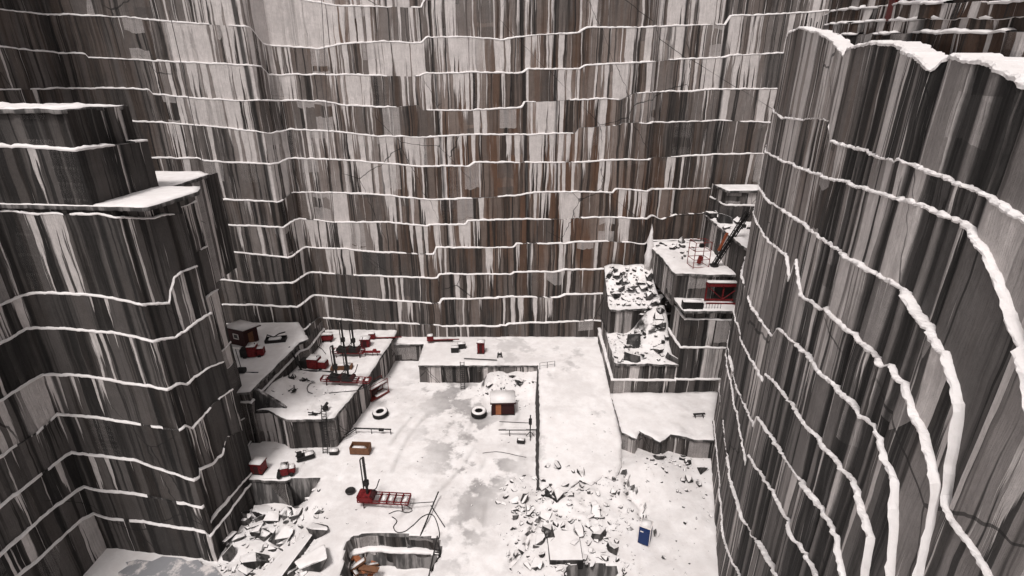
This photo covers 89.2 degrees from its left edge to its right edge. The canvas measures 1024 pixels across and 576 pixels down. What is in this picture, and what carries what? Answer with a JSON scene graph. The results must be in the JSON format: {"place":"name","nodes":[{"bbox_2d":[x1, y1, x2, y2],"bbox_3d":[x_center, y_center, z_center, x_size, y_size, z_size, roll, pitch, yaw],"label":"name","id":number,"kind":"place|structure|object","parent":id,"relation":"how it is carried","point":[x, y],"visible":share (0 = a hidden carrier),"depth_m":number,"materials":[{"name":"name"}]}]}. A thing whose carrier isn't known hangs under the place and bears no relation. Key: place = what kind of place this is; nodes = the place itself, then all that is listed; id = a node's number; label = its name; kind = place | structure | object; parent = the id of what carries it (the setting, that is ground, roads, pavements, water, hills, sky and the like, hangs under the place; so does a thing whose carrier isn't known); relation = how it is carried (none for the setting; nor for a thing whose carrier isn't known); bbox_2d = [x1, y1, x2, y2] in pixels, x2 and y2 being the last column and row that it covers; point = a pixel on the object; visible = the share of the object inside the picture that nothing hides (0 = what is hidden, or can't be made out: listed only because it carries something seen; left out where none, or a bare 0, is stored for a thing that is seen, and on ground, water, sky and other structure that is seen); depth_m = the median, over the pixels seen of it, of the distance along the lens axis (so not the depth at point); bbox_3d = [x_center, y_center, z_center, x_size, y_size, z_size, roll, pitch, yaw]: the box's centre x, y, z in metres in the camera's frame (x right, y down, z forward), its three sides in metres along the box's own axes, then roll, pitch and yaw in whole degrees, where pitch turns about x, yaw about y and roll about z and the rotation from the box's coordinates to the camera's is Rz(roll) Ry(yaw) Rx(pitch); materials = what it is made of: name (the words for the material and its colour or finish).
{"place":"outdoors","nodes":[
{"label":"outdoors","id":0,"kind":"place"},
{"bbox_2d":[83,361,718,575],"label":"quarry floor","id":1,"kind":"structure","parent":0,"point":[470,542],"depth_m":56.07,"materials":[{"name":"snow"}]},
{"bbox_2d":[0,184,255,575],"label":"rock bastion","id":2,"kind":"object","parent":1,"relation":"on","point":[122,423],"visible":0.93,"depth_m":48.80,"materials":[{"name":"stone"}]},
{"bbox_2d":[0,102,158,212],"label":"bastion","id":3,"kind":"object","parent":2,"relation":"on","point":[77,153],"visible":0.98,"depth_m":43.48,"materials":[{"name":"stone"}]},
{"bbox_2d":[118,556,221,575],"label":"frozen pool","id":4,"kind":"structure","parent":1,"relation":"in","point":[167,566],"depth_m":51.97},
{"bbox_2d":[222,544,234,561],"bbox_3d":[-29.345,27.462,53.728,1.325,1.297,1.403,-13,25,37],"label":"boulder","id":5,"kind":"object","parent":1,"relation":"on","point":[228,553],"visible":1,"depth_m":53.27,"materials":[{"name":"stone"}]},
{"bbox_2d":[221,531,237,544],"bbox_3d":[-30.730,26.567,55.039,2.686,0.762,2.314,-4,12,-10],"label":"boulder","id":6,"kind":"object","parent":1,"relation":"on","point":[231,535],"visible":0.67,"depth_m":54.87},
{"bbox_2d":[231,533,244,541],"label":"boulder","id":7,"kind":"object","parent":1,"relation":"on","point":[237,537],"visible":1,"depth_m":55.26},
{"bbox_2d":[237,564,253,575],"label":"boulder","id":8,"kind":"object","parent":1,"relation":"on","point":[244,570],"visible":0.91,"depth_m":51.80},
{"bbox_2d":[241,513,251,525],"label":"boulder","id":9,"kind":"object","parent":1,"relation":"on","point":[245,521],"visible":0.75,"depth_m":57.43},
{"bbox_2d":[240,552,269,569],"bbox_3d":[-26.057,27.686,52.546,2.753,1.552,1.384,6,21,-21],"label":"boulder","id":10,"kind":"object","parent":1,"relation":"on","point":[253,560],"visible":0.95,"depth_m":52.14,"materials":[{"name":"stone"}]},
{"bbox_2d":[249,524,261,537],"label":"boulder","id":11,"kind":"object","parent":1,"relation":"on","point":[255,532],"visible":1,"depth_m":55.63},
{"bbox_2d":[249,520,263,527],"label":"boulder","id":12,"kind":"object","parent":1,"relation":"on","point":[258,523],"visible":0.98,"depth_m":57.08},
{"bbox_2d":[252,505,271,516],"bbox_3d":[-28.456,25.408,59.122,2.046,0.935,1.829,-3,19,-11],"label":"boulder","id":13,"kind":"object","parent":1,"relation":"on","point":[258,510],"visible":0.78,"depth_m":58.86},
{"bbox_2d":[258,528,272,540],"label":"boulder","id":14,"kind":"object","parent":1,"relation":"on","point":[265,534],"visible":0.81,"depth_m":55.64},
{"bbox_2d":[263,510,279,523],"bbox_3d":[-26.747,25.588,58.107,1.698,0.576,1.553,2,29,-4],"label":"boulder","id":15,"kind":"object","parent":1,"relation":"on","point":[271,517],"visible":0.94,"depth_m":57.81,"materials":[{"name":"stone"}]},
{"bbox_2d":[218,484,330,575],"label":"rock debris","id":16,"kind":"object","parent":1,"relation":"on","point":[274,549],"visible":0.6,"depth_m":54.26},
{"bbox_2d":[226,321,324,442],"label":"stone bench","id":17,"kind":"object","parent":1,"relation":"on","point":[274,363],"visible":0.2,"depth_m":69.81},
{"bbox_2d":[226,320,260,346],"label":"hut","id":18,"kind":"object","parent":17,"relation":"on","point":[243,333],"visible":0.87,"depth_m":72.21,"materials":[{"name":"red paint"}]},
{"bbox_2d":[232,347,257,373],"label":"winch post","id":19,"kind":"object","parent":17,"relation":"on","point":[242,370],"visible":0.89,"depth_m":65.33,"materials":[{"name":"black metal"}]},
{"bbox_2d":[239,342,265,358],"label":"compressor","id":20,"kind":"object","parent":17,"relation":"on","point":[251,349],"visible":1,"depth_m":69.10,"materials":[{"name":"red paint"}]},
{"bbox_2d":[264,332,286,343],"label":"skid tray","id":21,"kind":"object","parent":17,"relation":"on","point":[275,339],"visible":1,"depth_m":73.36,"materials":[{"name":"black metal"}]},
{"bbox_2d":[249,448,309,507],"bbox_3d":[-29.113,23.321,61.417,9.826,5.077,7.729,0,22,0],"label":"rock bench","id":22,"kind":"object","parent":1,"relation":"on","point":[281,488],"visible":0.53,"depth_m":60.06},
{"bbox_2d":[249,456,268,474],"bbox_3d":[-29.155,20.399,59.674,1.464,1.597,1.360,2,22,6],"label":"booth","id":23,"kind":"object","parent":22,"relation":"on","point":[258,465],"visible":1,"depth_m":59.27,"materials":[{"name":"red paint"}]},
{"bbox_2d":[276,461,295,478],"bbox_3d":[-25.849,20.630,59.226,2.025,1.499,1.300,-7,23,-17],"label":"compressor","id":24,"kind":"object","parent":22,"relation":"on","point":[286,469],"visible":1,"depth_m":58.99,"materials":[{"name":"red paint"}]},
{"bbox_2d":[295,450,314,461],"bbox_3d":[-24.725,19.738,61.933,2.100,1.226,1.250,-11,24,-26],"label":"drill carriage","id":25,"kind":"object","parent":22,"relation":"on","point":[303,456],"visible":1,"depth_m":61.74,"materials":[{"name":"black metal"}]},
{"bbox_2d":[268,526,293,544],"bbox_3d":[-24.059,26.138,54.513,2.736,1.976,2.030,14,48,24],"label":"boulder","id":26,"kind":"object","parent":1,"relation":"on","point":[282,535],"visible":1,"depth_m":53.77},
{"bbox_2d":[278,506,291,520],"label":"boulder","id":27,"kind":"object","parent":1,"relation":"on","point":[284,514],"visible":0.72,"depth_m":57.64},
{"bbox_2d":[259,534,313,575],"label":"leaning slab","id":28,"kind":"structure","parent":1,"relation":"on","point":[283,563],"depth_m":49.92,"materials":[{"name":"stone"}]},
{"bbox_2d":[287,567,298,575],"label":"boulder","id":29,"kind":"object","parent":1,"relation":"on","point":[291,572],"visible":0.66,"depth_m":48.09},
{"bbox_2d":[288,507,302,518],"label":"boulder","id":30,"kind":"object","parent":1,"relation":"on","point":[298,512],"visible":0.84,"depth_m":55.29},
{"bbox_2d":[295,545,327,571],"bbox_3d":[-18.335,25.395,48.323,2.604,1.061,2.835,10,31,44],"label":"boulder","id":31,"kind":"object","parent":1,"relation":"on","point":[314,560],"visible":1,"depth_m":47.90,"materials":[{"name":"stone"}]},
{"bbox_2d":[306,522,327,539],"bbox_3d":[-19.574,24.188,52.159,2.074,1.103,1.992,-8,23,-19],"label":"boulder","id":32,"kind":"object","parent":1,"relation":"on","point":[316,530],"visible":1,"depth_m":51.53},
{"bbox_2d":[321,405,327,453],"bbox_3d":[-22.579,17.011,62.461,0.660,5.945,1.582,1,22,3],"label":"ladder","id":33,"kind":"object","parent":1,"relation":"on","point":[324,429],"visible":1,"depth_m":62.41,"materials":[{"name":"black metal"}]},
{"bbox_2d":[256,329,396,448],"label":"stone bench","id":34,"kind":"object","parent":1,"relation":"on","point":[293,425],"visible":0.64,"depth_m":66.29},
{"bbox_2d":[253,388,286,412],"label":"leaning slab","id":35,"kind":"structure","parent":34,"relation":"on","point":[261,397],"depth_m":63.24,"materials":[{"name":"stone"}]},
{"bbox_2d":[271,371,348,411],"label":"rock debris","id":36,"kind":"object","parent":34,"relation":"on","point":[323,393],"visible":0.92,"depth_m":67.29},
{"bbox_2d":[299,354,328,369],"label":"compressor","id":37,"kind":"object","parent":34,"relation":"on","point":[314,361],"visible":1,"depth_m":72.41,"materials":[{"name":"red paint"}]},
{"bbox_2d":[321,332,333,342],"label":"tank","id":38,"kind":"object","parent":34,"relation":"on","point":[327,336],"visible":0.6,"depth_m":79.89,"materials":[{"name":"metal"}]},
{"bbox_2d":[330,362,352,370],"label":"timber stack","id":39,"kind":"object","parent":34,"relation":"on","point":[341,366],"visible":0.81,"depth_m":72.41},
{"bbox_2d":[320,345,371,387],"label":"drill rig","id":40,"kind":"object","parent":34,"relation":"on","point":[345,377],"visible":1,"depth_m":68.21,"materials":[{"name":"red paint"}]},
{"bbox_2d":[331,320,365,357],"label":"drill rig","id":41,"kind":"object","parent":34,"relation":"on","point":[351,349],"visible":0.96,"depth_m":75.35,"materials":[{"name":"red paint"}]},
{"bbox_2d":[359,335,370,347],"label":"bin","id":42,"kind":"object","parent":34,"relation":"on","point":[366,342],"visible":0.93,"depth_m":78.39,"materials":[{"name":"metal"}]},
{"bbox_2d":[368,331,401,339],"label":"jib arm","id":43,"kind":"object","parent":34,"relation":"on","point":[372,334],"visible":0.89,"depth_m":81.19},
{"bbox_2d":[329,447,338,454],"bbox_3d":[-21.510,19.741,62.761,1.026,0.678,0.714,0,22,0],"label":"stone block","id":44,"kind":"object","parent":1,"relation":"on","point":[333,450],"depth_m":62.51,"materials":[{"name":"grey stone"}]},
{"bbox_2d":[345,487,354,494],"bbox_3d":[-17.731,22.242,56.893,1.100,0.240,1.100,-4,22,-9],"label":"drum","id":45,"kind":"object","parent":1,"relation":"on","point":[349,490],"visible":1,"depth_m":56.80,"materials":[{"name":"black metal"}]},
{"bbox_2d":[350,557,365,571],"bbox_3d":[-15.049,26.942,50.639,1.640,0.236,0.577,-31,16,-15],"label":"plank","id":46,"kind":"object","parent":1,"relation":"on","point":[358,563],"visible":1,"depth_m":50.49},
{"bbox_2d":[353,556,365,573],"bbox_3d":[-14.953,27.041,51.033,2.230,0.121,0.583,41,29,29],"label":"plank","id":47,"kind":"object","parent":1,"relation":"on","point":[357,559],"visible":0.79,"depth_m":51.12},
{"bbox_2d":[358,564,379,572],"bbox_3d":[-13.889,27.206,50.353,2.097,0.084,0.558,0,28,16],"label":"plank","id":48,"kind":"object","parent":47,"relation":"on","point":[369,568],"visible":1,"depth_m":50.30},
{"bbox_2d":[349,441,371,454],"bbox_3d":[-18.340,19.415,62.838,2.380,1.115,1.080,1,22,3],"label":"crate","id":49,"kind":"object","parent":1,"relation":"on","point":[360,448],"visible":1,"depth_m":62.53,"materials":[{"name":"brown wood"}]},
{"bbox_2d":[341,427,390,439],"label":"boom drill","id":50,"kind":"object","parent":1,"relation":"on","point":[379,429],"visible":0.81,"depth_m":66.05,"materials":[{"name":"black metal"}]},
{"bbox_2d":[369,375,389,401],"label":"staging","id":51,"kind":"object","parent":1,"relation":"on","point":[376,394],"visible":0.8,"depth_m":73.71,"materials":[{"name":"red metal"}]},
{"bbox_2d":[372,406,388,419],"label":"tyre","id":52,"kind":"object","parent":1,"relation":"on","point":[380,413],"visible":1,"depth_m":69.42,"materials":[{"name":"rubber"}]},
{"bbox_2d":[356,457,410,510],"bbox_3d":[-13.548,20.208,54.089,5.573,6.100,1.440,1,22,4],"label":"drill rig","id":53,"kind":"object","parent":1,"relation":"on","point":[366,495],"visible":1,"depth_m":54.40,"materials":[{"name":"red paint"}]},
{"bbox_2d":[341,536,440,575],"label":"rock step","id":54,"kind":"object","parent":1,"relation":"on","point":[391,548],"visible":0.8,"depth_m":51.62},
{"bbox_2d":[392,514,439,539],"bbox_3d":[-9.808,24.812,52.745,5.285,1.636,3.565,0,22,0],"label":"air hose","id":55,"kind":"object","parent":1,"relation":"on","point":[415,523],"visible":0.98,"depth_m":52.76,"materials":[{"name":"black rubber"}]},
{"bbox_2d":[420,491,438,535],"bbox_3d":[-8.515,23.277,53.681,0.146,1.241,5.003,5,22,13],"label":"steel rod","id":56,"kind":"object","parent":1,"relation":"on","point":[429,513],"visible":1,"depth_m":53.50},
{"bbox_2d":[336,374,524,532],"bbox_3d":[-10.705,17.913,65.644,27.770,2.272,30.284,0,22,0],"label":"rock debris","id":57,"kind":"object","parent":1,"relation":"on","point":[449,469],"visible":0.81,"depth_m":60.29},
{"bbox_2d":[460,362,464,388],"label":"ladder","id":58,"kind":"object","parent":1,"relation":"on","point":[462,375],"visible":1,"depth_m":75.31,"materials":[{"name":"black metal"}]},
{"bbox_2d":[471,406,486,418],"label":"tyre","id":59,"kind":"object","parent":1,"relation":"on","point":[478,412],"visible":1,"depth_m":69.42,"materials":[{"name":"rubber"}]},
{"bbox_2d":[490,390,515,415],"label":"shed","id":60,"kind":"structure","parent":1,"relation":"on","point":[502,402],"depth_m":69.80,"materials":[{"name":"red metal"}]},
{"bbox_2d":[393,336,621,491],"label":"stone bench","id":61,"kind":"object","parent":1,"relation":"on","point":[572,392],"visible":0.94,"depth_m":72.45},
{"bbox_2d":[427,334,458,341],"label":"jib arm","id":62,"kind":"object","parent":61,"relation":"on","point":[430,337],"visible":1,"depth_m":82.56},
{"bbox_2d":[451,345,458,352],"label":"box","id":63,"kind":"object","parent":61,"relation":"on","point":[454,348],"visible":1,"depth_m":79.51,"materials":[{"name":"black metal"}]},
{"bbox_2d":[476,339,484,353],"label":"booth","id":64,"kind":"object","parent":61,"relation":"on","point":[480,343],"visible":1,"depth_m":79.00,"materials":[{"name":"red paint"}]},
{"bbox_2d":[577,468,584,476],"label":"boulder","id":65,"kind":"object","parent":61,"relation":"on","point":[581,472],"visible":1,"depth_m":58.06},
{"bbox_2d":[499,415,536,439],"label":"tripod drill","id":66,"kind":"object","parent":1,"relation":"on","point":[520,429],"visible":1,"depth_m":65.53,"materials":[{"name":"black metal"}]},
{"bbox_2d":[520,494,528,503],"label":"boulder","id":67,"kind":"object","parent":1,"relation":"on","point":[524,498],"visible":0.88,"depth_m":54.88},
{"bbox_2d":[535,533,544,544],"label":"boulder","id":68,"kind":"object","parent":1,"relation":"on","point":[540,539],"visible":0.95,"depth_m":50.38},
{"bbox_2d":[538,510,551,520],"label":"boulder","id":69,"kind":"object","parent":1,"relation":"on","point":[545,515],"visible":1,"depth_m":52.87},
{"bbox_2d":[543,524,554,537],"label":"boulder","id":70,"kind":"object","parent":1,"relation":"on","point":[548,531],"visible":0.93,"depth_m":50.65,"materials":[{"name":"stone"}]},
{"bbox_2d":[550,487,563,502],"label":"boulder","id":71,"kind":"object","parent":1,"relation":"on","point":[557,493],"visible":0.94,"depth_m":54.58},
{"bbox_2d":[547,530,582,568],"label":"flat slab","id":72,"kind":"structure","parent":1,"relation":"on","point":[562,549],"depth_m":49.18,"materials":[{"name":"stone"}]},
{"bbox_2d":[495,475,635,575],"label":"rock debris","id":73,"kind":"object","parent":1,"relation":"on","point":[563,528],"visible":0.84,"depth_m":52.22,"materials":[{"name":"stone"}]},
{"bbox_2d":[530,556,543,568],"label":"boulder","id":74,"kind":"object","parent":73,"relation":"on","point":[537,563],"visible":1,"depth_m":48.04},
{"bbox_2d":[573,523,583,536],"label":"boulder","id":75,"kind":"object","parent":1,"relation":"on","point":[578,529],"visible":1,"depth_m":50.97,"materials":[{"name":"stone"}]},
{"bbox_2d":[591,504,600,518],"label":"boulder","id":76,"kind":"object","parent":1,"relation":"on","point":[595,511],"visible":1,"depth_m":53.11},
{"bbox_2d":[591,529,606,540],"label":"boulder","id":77,"kind":"object","parent":1,"relation":"on","point":[599,535],"visible":1,"depth_m":50.78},
{"bbox_2d":[606,542,618,554],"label":"boulder","id":78,"kind":"object","parent":1,"relation":"on","point":[612,548],"visible":1,"depth_m":49.48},
{"bbox_2d":[550,414,708,575],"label":"rock debris","id":79,"kind":"object","parent":1,"relation":"on","point":[630,507],"visible":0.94,"depth_m":55.26,"materials":[{"name":"stone"}]},
{"bbox_2d":[597,304,678,393],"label":"rubble terrace","id":80,"kind":"structure","parent":1,"relation":"on","point":[650,373],"depth_m":70.16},
{"bbox_2d":[602,264,658,333],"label":"rubble terrace","id":81,"kind":"structure","parent":80,"relation":"on","point":[621,319],"depth_m":76.90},
{"bbox_2d":[606,266,654,305],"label":"rock debris","id":82,"kind":"object","parent":81,"relation":"on","point":[638,302],"visible":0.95,"depth_m":77.21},
{"bbox_2d":[644,226,653,270],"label":"ice column","id":83,"kind":"structure","parent":81,"relation":"on","point":[648,255],"depth_m":78.67,"materials":[{"name":"ice"}]},
{"bbox_2d":[623,352,640,362],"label":"boulder","id":84,"kind":"object","parent":80,"relation":"on","point":[632,357],"visible":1,"depth_m":68.90,"materials":[{"name":"stone"}]},
{"bbox_2d":[626,333,640,347],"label":"leaning slab","id":85,"kind":"structure","parent":80,"relation":"on","point":[633,340],"depth_m":72.95,"materials":[{"name":"stone"}]},
{"bbox_2d":[608,308,664,361],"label":"rock debris","id":86,"kind":"object","parent":80,"relation":"on","point":[621,359],"visible":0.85,"depth_m":72.40,"materials":[{"name":"stone"}]},
{"bbox_2d":[653,319,662,327],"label":"boulder","id":87,"kind":"object","parent":80,"relation":"on","point":[658,323],"visible":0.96,"depth_m":72.95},
{"bbox_2d":[653,311,663,319],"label":"boulder","id":88,"kind":"object","parent":80,"relation":"on","point":[657,315],"visible":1,"depth_m":73.58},
{"bbox_2d":[665,352,677,363],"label":"boulder","id":89,"kind":"object","parent":80,"relation":"on","point":[671,357],"visible":0.99,"depth_m":69.14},
{"bbox_2d":[637,515,653,546],"bbox_3d":[12.974,23.580,50.421,1.180,2.550,1.200,11,24,25],"label":"portable toilet","id":90,"kind":"object","parent":1,"relation":"on","point":[645,531],"visible":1,"depth_m":50.02,"materials":[{"name":"blue plastic"}]},
{"bbox_2d":[639,528,648,545],"bbox_3d":[12.720,24.020,50.060,0.820,1.850,0.050,11,24,25],"label":"door","id":91,"kind":"structure","parent":90,"relation":"in","point":[643,538],"depth_m":50.03,"materials":[{"name":"blue plastic"}]},
{"bbox_2d":[610,392,717,457],"bbox_3d":[20.580,17.654,66.230,14.861,4.025,10.565,0,22,0],"label":"stone bench","id":92,"kind":"object","parent":1,"relation":"on","point":[655,423],"visible":0.88,"depth_m":64.11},
{"bbox_2d":[625,455,708,498],"bbox_3d":[18.013,20.810,59.009,10.829,1.635,9.172,0,22,0],"label":"rock debris","id":93,"kind":"object","parent":1,"relation":"on","point":[675,463],"visible":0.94,"depth_m":59.53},
{"bbox_2d":[667,298,734,392],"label":"rock terrace","id":94,"kind":"object","parent":1,"relation":"on","point":[698,338],"visible":0.69,"depth_m":68.28,"materials":[{"name":"stone"}]},
{"bbox_2d":[681,298,703,308],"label":"container","id":95,"kind":"object","parent":94,"relation":"on","point":[692,303],"visible":1,"depth_m":65.84,"materials":[{"name":"black metal"}]},
{"bbox_2d":[704,280,736,304],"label":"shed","id":96,"kind":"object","parent":94,"relation":"on","point":[724,289],"visible":0.7,"depth_m":67.69,"materials":[{"name":"red paint"}]},
{"bbox_2d":[0,0,830,336],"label":"quarry wall","id":97,"kind":"structure","parent":0,"point":[516,168],"depth_m":74.53,"materials":[{"name":"stone"}]},
{"bbox_2d":[169,11,201,159],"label":"hanging cable","id":98,"kind":"object","parent":97,"relation":"hanging from","point":[185,84],"visible":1,"depth_m":65.30,"materials":[{"name":"grey metal"}]},
{"bbox_2d":[155,171,236,281],"bbox_3d":[-40.328,-6.502,59.072,11.726,12.199,9.941,0,22,0],"label":"rock shelf","id":99,"kind":"object","parent":97,"relation":"attached to","point":[212,211],"visible":0.32,"depth_m":60.36,"materials":[{"name":"stone"}]},
{"bbox_2d":[293,237,314,353],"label":"hanging cable","id":100,"kind":"object","parent":97,"relation":"hanging from","point":[303,297],"visible":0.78,"depth_m":75.59,"materials":[{"name":"grey metal"}]},
{"bbox_2d":[321,0,342,327],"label":"hanging cable","id":101,"kind":"object","parent":97,"relation":"hanging from","point":[329,157],"visible":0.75,"depth_m":71.31,"materials":[{"name":"grey metal"}]},
{"bbox_2d":[652,240,735,305],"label":"rock terrace","id":102,"kind":"object","parent":97,"relation":"on","point":[677,276],"visible":0.72,"depth_m":70.55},
{"bbox_2d":[687,238,712,267],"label":"cage","id":103,"kind":"object","parent":102,"relation":"on","point":[700,259],"visible":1,"depth_m":69.64,"materials":[{"name":"grey metal"}]},
{"bbox_2d":[710,211,750,267],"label":"crane boom","id":104,"kind":"object","parent":102,"relation":"on","point":[722,248],"visible":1,"depth_m":68.48,"materials":[{"name":"black metal"}]},
{"bbox_2d":[700,214,750,302],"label":"rock terrace","id":105,"kind":"object","parent":97,"relation":"on","point":[713,231],"visible":0.23,"depth_m":70.57,"materials":[{"name":"stone"}]},
{"bbox_2d":[703,211,718,217],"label":"boulder","id":106,"kind":"object","parent":105,"relation":"on","point":[710,214],"visible":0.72,"depth_m":77.30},
{"bbox_2d":[717,213,732,223],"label":"boulder","id":107,"kind":"object","parent":105,"relation":"on","point":[724,218],"visible":0.9,"depth_m":74.53,"materials":[{"name":"stone"}]},
{"bbox_2d":[708,184,758,221],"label":"rock terrace","id":108,"kind":"object","parent":97,"relation":"attached to","point":[733,201],"visible":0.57,"depth_m":75.23,"materials":[{"name":"stone"}]},
{"bbox_2d":[711,26,1023,575],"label":"quarry wall","id":109,"kind":"structure","parent":0,"point":[868,418],"depth_m":22.78,"materials":[{"name":"stone"}]},
{"bbox_2d":[822,0,1023,56],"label":"quarry wall","id":110,"kind":"structure","parent":0,"point":[947,27],"depth_m":24.71,"materials":[{"name":"stone"}]},
{"bbox_2d":[885,0,899,20],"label":"rusty shack","id":111,"kind":"structure","parent":110,"relation":"on","point":[889,11],"depth_m":32.00,"materials":[{"name":"metal"}]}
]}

